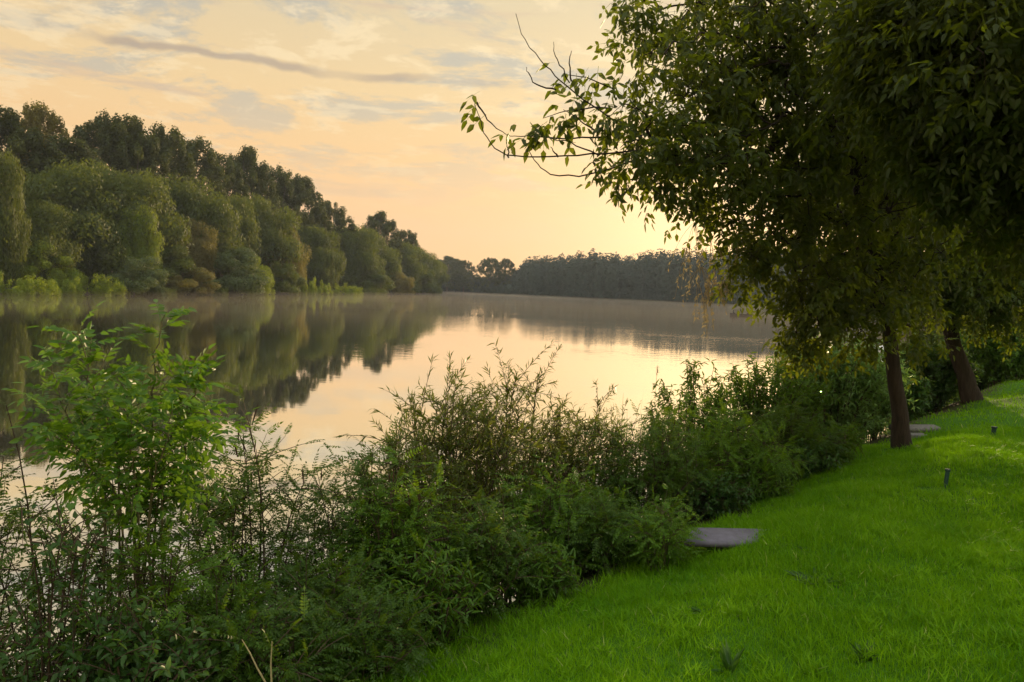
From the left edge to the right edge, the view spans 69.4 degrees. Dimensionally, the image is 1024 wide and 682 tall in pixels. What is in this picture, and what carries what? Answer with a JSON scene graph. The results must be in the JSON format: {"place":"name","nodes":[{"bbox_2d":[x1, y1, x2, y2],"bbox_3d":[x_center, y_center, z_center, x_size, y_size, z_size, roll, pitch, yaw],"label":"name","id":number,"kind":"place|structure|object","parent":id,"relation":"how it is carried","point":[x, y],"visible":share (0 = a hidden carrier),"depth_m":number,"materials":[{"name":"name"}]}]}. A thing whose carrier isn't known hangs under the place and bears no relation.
{"place":"outdoors","nodes":[
{"label":"outdoors","id":0,"kind":"place"},
{"bbox_2d":[0,0,919,276],"label":"sky","id":1,"kind":"structure","parent":0,"point":[363,100],"materials":[{"name":"beige"}]},
{"bbox_2d":[0,291,948,681],"bbox_3d":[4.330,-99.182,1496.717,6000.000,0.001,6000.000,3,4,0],"label":"river","id":2,"kind":"structure","parent":0,"point":[326,367],"depth_m":39.59,"materials":[{"name":"liquid"}]},
{"bbox_2d":[0,275,1023,681],"bbox_3d":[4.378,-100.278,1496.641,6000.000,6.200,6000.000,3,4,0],"label":"ground","id":3,"kind":"structure","parent":0,"point":[946,423],"depth_m":4.66,"materials":[{"name":"green plant"}]},
{"bbox_2d":[0,146,31,286],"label":"willow tree","id":4,"kind":"object","parent":3,"relation":"on","point":[14,234],"visible":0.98,"depth_m":112.79,"materials":[{"name":"green plant"}]},
{"bbox_2d":[0,105,53,185],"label":"poplar tree","id":5,"kind":"object","parent":3,"relation":"on","point":[23,143],"visible":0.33,"depth_m":141.94,"materials":[{"name":"green plant"}]},
{"bbox_2d":[0,271,59,295],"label":"bank bush","id":6,"kind":"object","parent":3,"relation":"on","point":[34,287],"visible":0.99,"depth_m":108.86,"materials":[{"name":"green plant"}]},
{"bbox_2d":[2,100,69,176],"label":"poplar tree","id":7,"kind":"object","parent":3,"relation":"on","point":[37,116],"visible":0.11,"depth_m":150.57,"materials":[{"name":"green plant"}]},
{"bbox_2d":[0,196,84,284],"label":"willow tree","id":8,"kind":"object","parent":3,"relation":"on","point":[46,217],"visible":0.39,"depth_m":122.90,"materials":[{"name":"green plant"}]},
{"bbox_2d":[3,240,84,286],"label":"bank bush","id":9,"kind":"object","parent":3,"relation":"on","point":[31,270],"visible":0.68,"depth_m":119.20,"materials":[{"name":"green plant"}]},
{"bbox_2d":[23,279,76,294],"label":"bank bush","id":10,"kind":"object","parent":3,"relation":"on","point":[71,289],"visible":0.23,"depth_m":115.49,"materials":[{"name":"green plant"}]},
{"bbox_2d":[0,400,124,681],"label":"false indigo shrub","id":11,"kind":"object","parent":3,"relation":"on","point":[10,525],"visible":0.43,"depth_m":3.98,"materials":[{"name":"green plant"}]},
{"bbox_2d":[17,133,110,268],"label":"poplar tree","id":12,"kind":"object","parent":3,"relation":"on","point":[62,149],"visible":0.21,"depth_m":146.98,"materials":[{"name":"green plant"}]},
{"bbox_2d":[2,159,134,285],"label":"willow tree","id":13,"kind":"object","parent":3,"relation":"on","point":[67,188],"visible":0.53,"depth_m":133.24,"materials":[{"name":"green plant"}]},
{"bbox_2d":[42,272,126,295],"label":"bank bush","id":14,"kind":"object","parent":3,"relation":"on","point":[100,289],"visible":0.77,"depth_m":123.41,"materials":[{"name":"green plant"}]},
{"bbox_2d":[0,477,184,681],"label":"dogwood shrub","id":15,"kind":"object","parent":3,"relation":"on","point":[26,674],"visible":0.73,"depth_m":3.37,"materials":[{"name":"green plant"}]},
{"bbox_2d":[72,108,146,276],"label":"poplar tree","id":16,"kind":"object","parent":3,"relation":"on","point":[96,132],"visible":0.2,"depth_m":160.05,"materials":[{"name":"green plant"}]},
{"bbox_2d":[0,478,236,680],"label":"false indigo shrub","id":17,"kind":"object","parent":3,"relation":"on","point":[108,553],"visible":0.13,"depth_m":4.20,"materials":[{"name":"green plant"}]},
{"bbox_2d":[65,157,193,287],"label":"willow tree","id":18,"kind":"object","parent":3,"relation":"on","point":[146,188],"visible":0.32,"depth_m":147.46,"materials":[{"name":"green plant"}]},
{"bbox_2d":[1,299,258,640],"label":"ash sapling","id":19,"kind":"object","parent":3,"relation":"on","point":[118,424],"visible":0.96,"depth_m":3.78,"materials":[{"name":"green plant"}]},
{"bbox_2d":[94,254,172,294],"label":"bank bush","id":20,"kind":"object","parent":3,"relation":"on","point":[136,270],"visible":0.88,"depth_m":134.73,"materials":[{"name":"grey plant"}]},
{"bbox_2d":[107,200,164,283],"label":"willow tree","id":21,"kind":"object","parent":3,"relation":"on","point":[139,247],"visible":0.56,"depth_m":142.23,"materials":[{"name":"green plant"}]},
{"bbox_2d":[101,113,174,223],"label":"poplar tree","id":22,"kind":"object","parent":3,"relation":"on","point":[144,152],"visible":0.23,"depth_m":167.18,"materials":[{"name":"green plant"}]},
{"bbox_2d":[40,581,238,681],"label":"dogwood shrub","id":23,"kind":"object","parent":3,"relation":"on","point":[118,666],"visible":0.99,"depth_m":3.27,"materials":[{"name":"green plant"}]},
{"bbox_2d":[20,503,265,681],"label":"false indigo shrub","id":24,"kind":"object","parent":3,"relation":"on","point":[175,590],"visible":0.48,"depth_m":3.69,"materials":[{"name":"green plant"}]},
{"bbox_2d":[131,287,177,294],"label":"bank bush","id":25,"kind":"object","parent":3,"relation":"on","point":[172,292],"visible":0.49,"depth_m":139.34,"materials":[{"name":"green plant"}]},
{"bbox_2d":[140,121,205,220],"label":"poplar tree","id":26,"kind":"object","parent":3,"relation":"on","point":[169,145],"visible":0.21,"depth_m":177.72,"materials":[{"name":"green plant"}]},
{"bbox_2d":[156,244,200,288],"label":"bank bush","id":27,"kind":"object","parent":3,"relation":"on","point":[177,266],"visible":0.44,"depth_m":151.24,"materials":[{"name":"green plant"}]},
{"bbox_2d":[155,135,229,199],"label":"poplar tree","id":28,"kind":"object","parent":3,"relation":"on","point":[207,166],"visible":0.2,"depth_m":192.68,"materials":[{"name":"green plant"}]},
{"bbox_2d":[165,267,220,294],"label":"bank bush","id":29,"kind":"object","parent":3,"relation":"on","point":[175,281],"visible":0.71,"depth_m":152.02,"materials":[{"name":"green plant"}]},
{"bbox_2d":[179,218,220,283],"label":"willow tree","id":30,"kind":"object","parent":3,"relation":"on","point":[202,248],"visible":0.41,"depth_m":163.39,"materials":[{"name":"green plant"}]},
{"bbox_2d":[157,172,244,280],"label":"willow tree","id":31,"kind":"object","parent":3,"relation":"on","point":[187,197],"visible":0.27,"depth_m":170.45,"materials":[{"name":"green plant"}]},
{"bbox_2d":[191,283,228,294],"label":"bank bush","id":32,"kind":"object","parent":3,"relation":"on","point":[221,291],"visible":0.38,"depth_m":158.95,"materials":[{"name":"green plant"}]},
{"bbox_2d":[138,536,299,672],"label":"false indigo shrub","id":33,"kind":"object","parent":3,"relation":"on","point":[236,586],"visible":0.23,"depth_m":4.04,"materials":[{"name":"green plant"}]},
{"bbox_2d":[196,153,255,233],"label":"poplar tree","id":34,"kind":"object","parent":3,"relation":"on","point":[233,172],"visible":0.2,"depth_m":208.35,"materials":[{"name":"green plant"}]},
{"bbox_2d":[205,192,262,281],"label":"willow tree","id":35,"kind":"object","parent":3,"relation":"on","point":[250,239],"visible":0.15,"depth_m":187.27,"materials":[{"name":"green plant"}]},
{"bbox_2d":[202,246,270,294],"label":"bank bush","id":36,"kind":"object","parent":3,"relation":"on","point":[244,278],"visible":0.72,"depth_m":168.94,"materials":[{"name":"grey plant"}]},
{"bbox_2d":[121,381,382,649],"bbox_3d":[-1.855,1.635,4.945,1.425,2.799,1.380,6,5,38],"label":"false indigo shrub","id":37,"kind":"object","parent":3,"relation":"on","point":[238,494],"visible":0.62,"depth_m":4.85,"materials":[{"name":"green plant"}]},
{"bbox_2d":[223,144,280,224],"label":"poplar tree","id":38,"kind":"object","parent":3,"relation":"on","point":[246,161],"visible":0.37,"depth_m":221.49,"materials":[{"name":"green plant"}]},
{"bbox_2d":[141,564,369,681],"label":"false indigo shrub","id":39,"kind":"object","parent":3,"relation":"on","point":[239,665],"visible":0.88,"depth_m":3.67,"materials":[{"name":"green plant"}]},
{"bbox_2d":[177,499,347,672],"bbox_3d":[-1.882,2.374,5.424,1.268,2.396,1.259,3,4,0],"label":"false indigo shrub","id":40,"kind":"object","parent":3,"relation":"on","point":[252,553],"visible":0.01,"depth_m":5.41,"materials":[{"name":"green plant"}]},
{"bbox_2d":[253,255,275,294],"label":"bank bush","id":41,"kind":"object","parent":3,"relation":"on","point":[268,285],"visible":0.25,"depth_m":185.63,"materials":[{"name":"green plant"}]},
{"bbox_2d":[225,192,309,282],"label":"willow tree","id":42,"kind":"object","parent":3,"relation":"on","point":[284,223],"visible":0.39,"depth_m":203.87,"materials":[{"name":"green plant"}]},
{"bbox_2d":[250,165,309,230],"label":"poplar tree","id":43,"kind":"object","parent":3,"relation":"on","point":[283,187],"visible":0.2,"depth_m":240.52,"materials":[{"name":"green plant"}]},
{"bbox_2d":[260,225,311,287],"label":"willow tree","id":44,"kind":"object","parent":3,"relation":"on","point":[301,270],"visible":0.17,"depth_m":213.91,"materials":[{"name":"green plant"}]},
{"bbox_2d":[269,261,305,294],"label":"bank bush","id":45,"kind":"object","parent":3,"relation":"on","point":[283,283],"visible":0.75,"depth_m":200.99,"materials":[{"name":"green plant"}]},
{"bbox_2d":[280,173,333,247],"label":"poplar tree","id":46,"kind":"object","parent":3,"relation":"on","point":[305,191],"visible":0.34,"depth_m":251.14,"materials":[{"name":"green plant"}]},
{"bbox_2d":[293,277,332,294],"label":"bank bush","id":47,"kind":"object","parent":3,"relation":"on","point":[312,289],"visible":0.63,"depth_m":216.83,"materials":[{"name":"green plant"}]},
{"bbox_2d":[239,531,393,678],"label":"false indigo shrub","id":48,"kind":"object","parent":3,"relation":"on","point":[290,586],"visible":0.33,"depth_m":4.42,"materials":[{"name":"green plant"}]},
{"bbox_2d":[293,223,346,285],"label":"willow tree","id":49,"kind":"object","parent":3,"relation":"on","point":[321,237],"visible":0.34,"depth_m":240.29,"materials":[{"name":"green plant"}]},
{"bbox_2d":[302,242,340,290],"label":"willow tree","id":50,"kind":"object","parent":3,"relation":"on","point":[328,257],"visible":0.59,"depth_m":238.11,"materials":[{"name":"green plant"}]},
{"bbox_2d":[310,200,362,285],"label":"poplar tree","id":51,"kind":"object","parent":3,"relation":"on","point":[338,217],"visible":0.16,"depth_m":277.45,"materials":[{"name":"green plant"}]},
{"bbox_2d":[316,282,363,294],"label":"bank bush","id":52,"kind":"object","parent":3,"relation":"on","point":[349,290],"visible":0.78,"depth_m":241.63,"materials":[{"name":"green plant"}]},
{"bbox_2d":[256,412,438,629],"bbox_3d":[-1.236,1.727,5.547,1.319,2.373,1.451,3,4,0],"label":"false indigo shrub","id":53,"kind":"object","parent":3,"relation":"on","point":[366,481],"visible":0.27,"depth_m":5.33,"materials":[{"name":"green plant"}]},
{"bbox_2d":[332,223,385,289],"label":"willow tree","id":54,"kind":"object","parent":3,"relation":"on","point":[366,260],"visible":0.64,"depth_m":277.93,"materials":[{"name":"green plant"}]},
{"bbox_2d":[262,567,457,681],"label":"false indigo shrub","id":55,"kind":"object","parent":3,"relation":"on","point":[382,650],"visible":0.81,"depth_m":4.06,"materials":[{"name":"green plant"}]},
{"bbox_2d":[352,285,379,294],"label":"bank bush","id":56,"kind":"object","parent":3,"relation":"on","point":[371,290],"visible":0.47,"depth_m":268.68,"materials":[{"name":"green plant"}]},
{"bbox_2d":[346,267,395,294],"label":"bank bush","id":57,"kind":"object","parent":3,"relation":"on","point":[374,280],"visible":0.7,"depth_m":278.57,"materials":[{"name":"green plant"}]},
{"bbox_2d":[363,210,403,273],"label":"poplar tree","id":58,"kind":"object","parent":3,"relation":"on","point":[383,227],"visible":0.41,"depth_m":327.02,"materials":[{"name":"green plant"}]},
{"bbox_2d":[365,230,403,290],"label":"willow tree","id":59,"kind":"object","parent":3,"relation":"on","point":[392,263],"visible":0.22,"depth_m":305.46,"materials":[{"name":"green plant"}]},
{"bbox_2d":[301,444,488,628],"bbox_3d":[-0.717,1.504,5.159,1.279,1.592,1.199,5,4,28],"label":"false indigo shrub","id":60,"kind":"object","parent":3,"relation":"on","point":[406,546],"visible":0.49,"depth_m":5.07,"materials":[{"name":"green plant"}]},
{"bbox_2d":[379,267,415,294],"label":"bank bush","id":61,"kind":"object","parent":3,"relation":"on","point":[403,282],"visible":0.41,"depth_m":309.36,"materials":[{"name":"green plant"}]},
{"bbox_2d":[387,241,428,292],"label":"willow tree","id":62,"kind":"object","parent":3,"relation":"on","point":[411,254],"visible":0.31,"depth_m":338.58,"materials":[{"name":"green plant"}]},
{"bbox_2d":[320,401,503,595],"bbox_3d":[-0.920,1.797,6.053,1.757,2.589,1.626,3,4,0],"label":"willow shrub","id":63,"kind":"object","parent":3,"relation":"on","point":[424,468],"visible":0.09,"depth_m":5.97,"materials":[{"name":"green plant"}]},
{"bbox_2d":[398,228,425,285],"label":"poplar tree","id":64,"kind":"object","parent":3,"relation":"on","point":[411,239],"visible":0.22,"depth_m":364.16,"materials":[{"name":"green plant"}]},
{"bbox_2d":[414,269,442,294],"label":"bank bush","id":65,"kind":"object","parent":3,"relation":"on","point":[428,285],"visible":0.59,"depth_m":360.00,"materials":[{"name":"green plant"}]},
{"bbox_2d":[355,537,504,656],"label":"goldenrod clump","id":66,"kind":"object","parent":3,"relation":"on","point":[440,588],"visible":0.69,"depth_m":4.64,"materials":[{"name":"green plant"}]},
{"bbox_2d":[417,250,443,291],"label":"willow tree","id":67,"kind":"object","parent":3,"relation":"on","point":[430,262],"visible":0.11,"depth_m":378.32,"materials":[{"name":"green plant"}]},
{"bbox_2d":[433,260,450,289],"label":"willow tree","id":68,"kind":"object","parent":3,"relation":"on","point":[444,278],"visible":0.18,"depth_m":411.18,"materials":[{"name":"green plant"}]},
{"bbox_2d":[330,351,569,611],"bbox_3d":[-0.528,1.823,6.814,2.348,3.470,2.055,-1,5,-40],"label":"willow shrub","id":69,"kind":"object","parent":3,"relation":"on","point":[474,480],"visible":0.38,"depth_m":6.67,"materials":[{"name":"green plant"}]},
{"bbox_2d":[436,255,467,291],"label":"poplar tree","id":70,"kind":"object","parent":3,"relation":"on","point":[451,262],"visible":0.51,"depth_m":602.76,"materials":[{"name":"green plant"}]},
{"bbox_2d":[451,260,478,292],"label":"poplar tree","id":71,"kind":"object","parent":3,"relation":"on","point":[470,271],"visible":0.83,"depth_m":605.93,"materials":[{"name":"green plant"}]},
{"bbox_2d":[387,483,566,631],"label":"false indigo shrub","id":72,"kind":"object","parent":3,"relation":"on","point":[494,574],"visible":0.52,"depth_m":5.19,"materials":[{"name":"green plant"}]},
{"bbox_2d":[473,257,505,287],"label":"poplar tree","id":73,"kind":"object","parent":3,"relation":"on","point":[489,273],"visible":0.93,"depth_m":604.17,"materials":[{"name":"green plant"}]},
{"bbox_2d":[493,258,516,284],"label":"poplar tree","id":74,"kind":"object","parent":3,"relation":"on","point":[510,265],"visible":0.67,"depth_m":606.33,"materials":[{"name":"green plant"}]},
{"bbox_2d":[429,337,638,611],"bbox_3d":[0.119,1.837,7.710,2.356,3.756,1.979,3,4,0],"label":"willow shrub","id":75,"kind":"object","parent":3,"relation":"on","point":[532,460],"visible":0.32,"depth_m":7.58,"materials":[{"name":"green plant"}]},
{"bbox_2d":[493,530,581,609],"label":"goldenrod clump","id":76,"kind":"object","parent":3,"relation":"on","point":[558,577],"visible":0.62,"depth_m":5.37,"materials":[{"name":"green plant"}]},
{"bbox_2d":[473,447,633,601],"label":"false indigo shrub","id":77,"kind":"object","parent":3,"relation":"on","point":[537,521],"visible":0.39,"depth_m":6.32,"materials":[{"name":"green plant"}]},
{"bbox_2d":[498,379,659,571],"bbox_3d":[0.707,1.901,8.378,1.883,3.102,1.949,3,4,0],"label":"willow shrub","id":78,"kind":"object","parent":3,"relation":"on","point":[600,428],"visible":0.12,"depth_m":8.11,"materials":[{"name":"green plant"}]},
{"bbox_2d":[533,477,660,579],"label":"false indigo shrub","id":79,"kind":"object","parent":3,"relation":"on","point":[597,557],"visible":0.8,"depth_m":6.09,"materials":[{"name":"green plant"}]},
{"bbox_2d":[574,400,712,547],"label":"false indigo shrub","id":80,"kind":"object","parent":3,"relation":"on","point":[664,457],"visible":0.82,"depth_m":7.64,"materials":[{"name":"green plant"}]},
{"bbox_2d":[602,483,709,574],"bbox_3d":[1.177,1.594,6.001,0.913,0.853,0.855,3,4,0],"label":"false indigo sprout","id":81,"kind":"object","parent":3,"relation":"on","point":[668,545],"visible":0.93,"depth_m":5.88,"materials":[{"name":"green plant"}]},
{"bbox_2d":[439,247,924,306],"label":"distant wood","id":82,"kind":"object","parent":3,"relation":"on","point":[649,276],"visible":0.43,"depth_m":555.90,"materials":[{"name":"green plant"}]},
{"bbox_2d":[631,358,751,525],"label":"goldenrod clump","id":83,"kind":"object","parent":3,"relation":"on","point":[694,379],"visible":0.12,"depth_m":10.01,"materials":[{"name":"green plant"}]},
{"bbox_2d":[668,462,754,522],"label":"dogwood shrub","id":84,"kind":"object","parent":3,"relation":"on","point":[729,489],"visible":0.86,"depth_m":7.93,"materials":[{"name":"green plant"}]},
{"bbox_2d":[684,528,766,549],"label":"concrete slab","id":85,"kind":"structure","parent":3,"relation":"on","point":[718,538],"depth_m":6.05,"materials":[{"name":"grey concrete"}]},
{"bbox_2d":[637,391,815,522],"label":"false indigo shrub","id":86,"kind":"object","parent":3,"relation":"on","point":[731,458],"visible":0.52,"depth_m":8.57,"materials":[{"name":"green plant"}]},
{"bbox_2d":[709,640,745,672],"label":"lawn weed","id":87,"kind":"object","parent":3,"relation":"on","point":[725,657],"visible":0.97,"depth_m":3.82,"materials":[{"name":"green plant"}]},
{"bbox_2d":[459,0,1000,449],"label":"box elder tree","id":88,"kind":"object","parent":3,"relation":"on","point":[736,115],"visible":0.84,"depth_m":8.49,"materials":[{"name":"green plant"}]},
{"bbox_2d":[723,462,799,508],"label":"goldenrod clump","id":89,"kind":"object","parent":3,"relation":"on","point":[763,493],"visible":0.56,"depth_m":8.33,"materials":[{"name":"green plant"}]},
{"bbox_2d":[703,351,840,464],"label":"goldenrod clump","id":90,"kind":"object","parent":3,"relation":"on","point":[749,392],"visible":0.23,"depth_m":11.24,"materials":[{"name":"green plant"}]},
{"bbox_2d":[733,394,865,480],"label":"false indigo shrub","id":91,"kind":"object","parent":3,"relation":"on","point":[794,421],"visible":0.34,"depth_m":9.87,"materials":[{"name":"green plant"}]},
{"bbox_2d":[762,431,845,481],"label":"dogwood shrub","id":92,"kind":"object","parent":3,"relation":"on","point":[824,460],"visible":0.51,"depth_m":9.57,"materials":[{"name":"green plant"}]},
{"bbox_2d":[785,568,838,590],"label":"lawn weed","id":93,"kind":"object","parent":3,"relation":"on","point":[798,574],"visible":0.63,"depth_m":4.90,"materials":[{"name":"green plant"}]},
{"bbox_2d":[798,420,868,464],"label":"goldenrod clump","id":94,"kind":"object","parent":3,"relation":"on","point":[858,439],"visible":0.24,"depth_m":10.12,"materials":[{"name":"green plant"}]},
{"bbox_2d":[752,332,920,443],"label":"soft willow shrub","id":95,"kind":"object","parent":3,"relation":"on","point":[857,397],"visible":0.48,"depth_m":12.71,"materials":[{"name":"green plant"}]},
{"bbox_2d":[843,641,879,662],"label":"lawn weed","id":96,"kind":"object","parent":3,"relation":"on","point":[860,656],"visible":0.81,"depth_m":3.77,"materials":[{"name":"green plant"}]},
{"bbox_2d":[862,378,918,443],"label":"soft willow shrub","id":97,"kind":"object","parent":3,"relation":"on","point":[884,412],"visible":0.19,"depth_m":13.45,"materials":[{"name":"green plant"}]},
{"bbox_2d":[766,30,1023,402],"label":"leaning tree","id":98,"kind":"object","parent":3,"relation":"on","point":[973,297],"visible":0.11,"depth_m":16.30,"materials":[{"name":"green plant"}]},
{"bbox_2d":[888,371,935,420],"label":"dogwood shrub","id":99,"kind":"object","parent":3,"relation":"on","point":[919,391],"visible":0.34,"depth_m":15.11,"materials":[{"name":"green plant"}]},
{"bbox_2d":[803,0,1023,322],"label":"overhanging tree","id":100,"kind":"object","parent":3,"relation":"on","point":[948,75],"visible":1,"depth_m":6.48,"materials":[{"name":"green plant"}]},
{"bbox_2d":[889,424,940,432],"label":"concrete slab","id":101,"kind":"structure","parent":3,"relation":"on","point":[914,428],"depth_m":12.73,"materials":[{"name":"grey concrete"}]},
{"bbox_2d":[908,309,944,339],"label":"willow tree","id":102,"kind":"object","parent":3,"relation":"on","point":[923,326],"visible":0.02,"depth_m":89.67,"materials":[{"name":"green plant"}]},
{"bbox_2d":[880,329,983,417],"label":"dogwood shrub","id":103,"kind":"object","parent":3,"relation":"on","point":[940,371],"visible":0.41,"depth_m":18.52,"materials":[{"name":"green plant"}]},
{"bbox_2d":[938,324,995,403],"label":"dogwood shrub","id":104,"kind":"object","parent":3,"relation":"on","point":[981,385],"visible":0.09,"depth_m":25.11,"materials":[{"name":"green plant"}]},
{"bbox_2d":[960,321,1023,387],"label":"dogwood shrub","id":105,"kind":"object","parent":3,"relation":"on","point":[996,368],"visible":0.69,"depth_m":23.84,"materials":[{"name":"green plant"}]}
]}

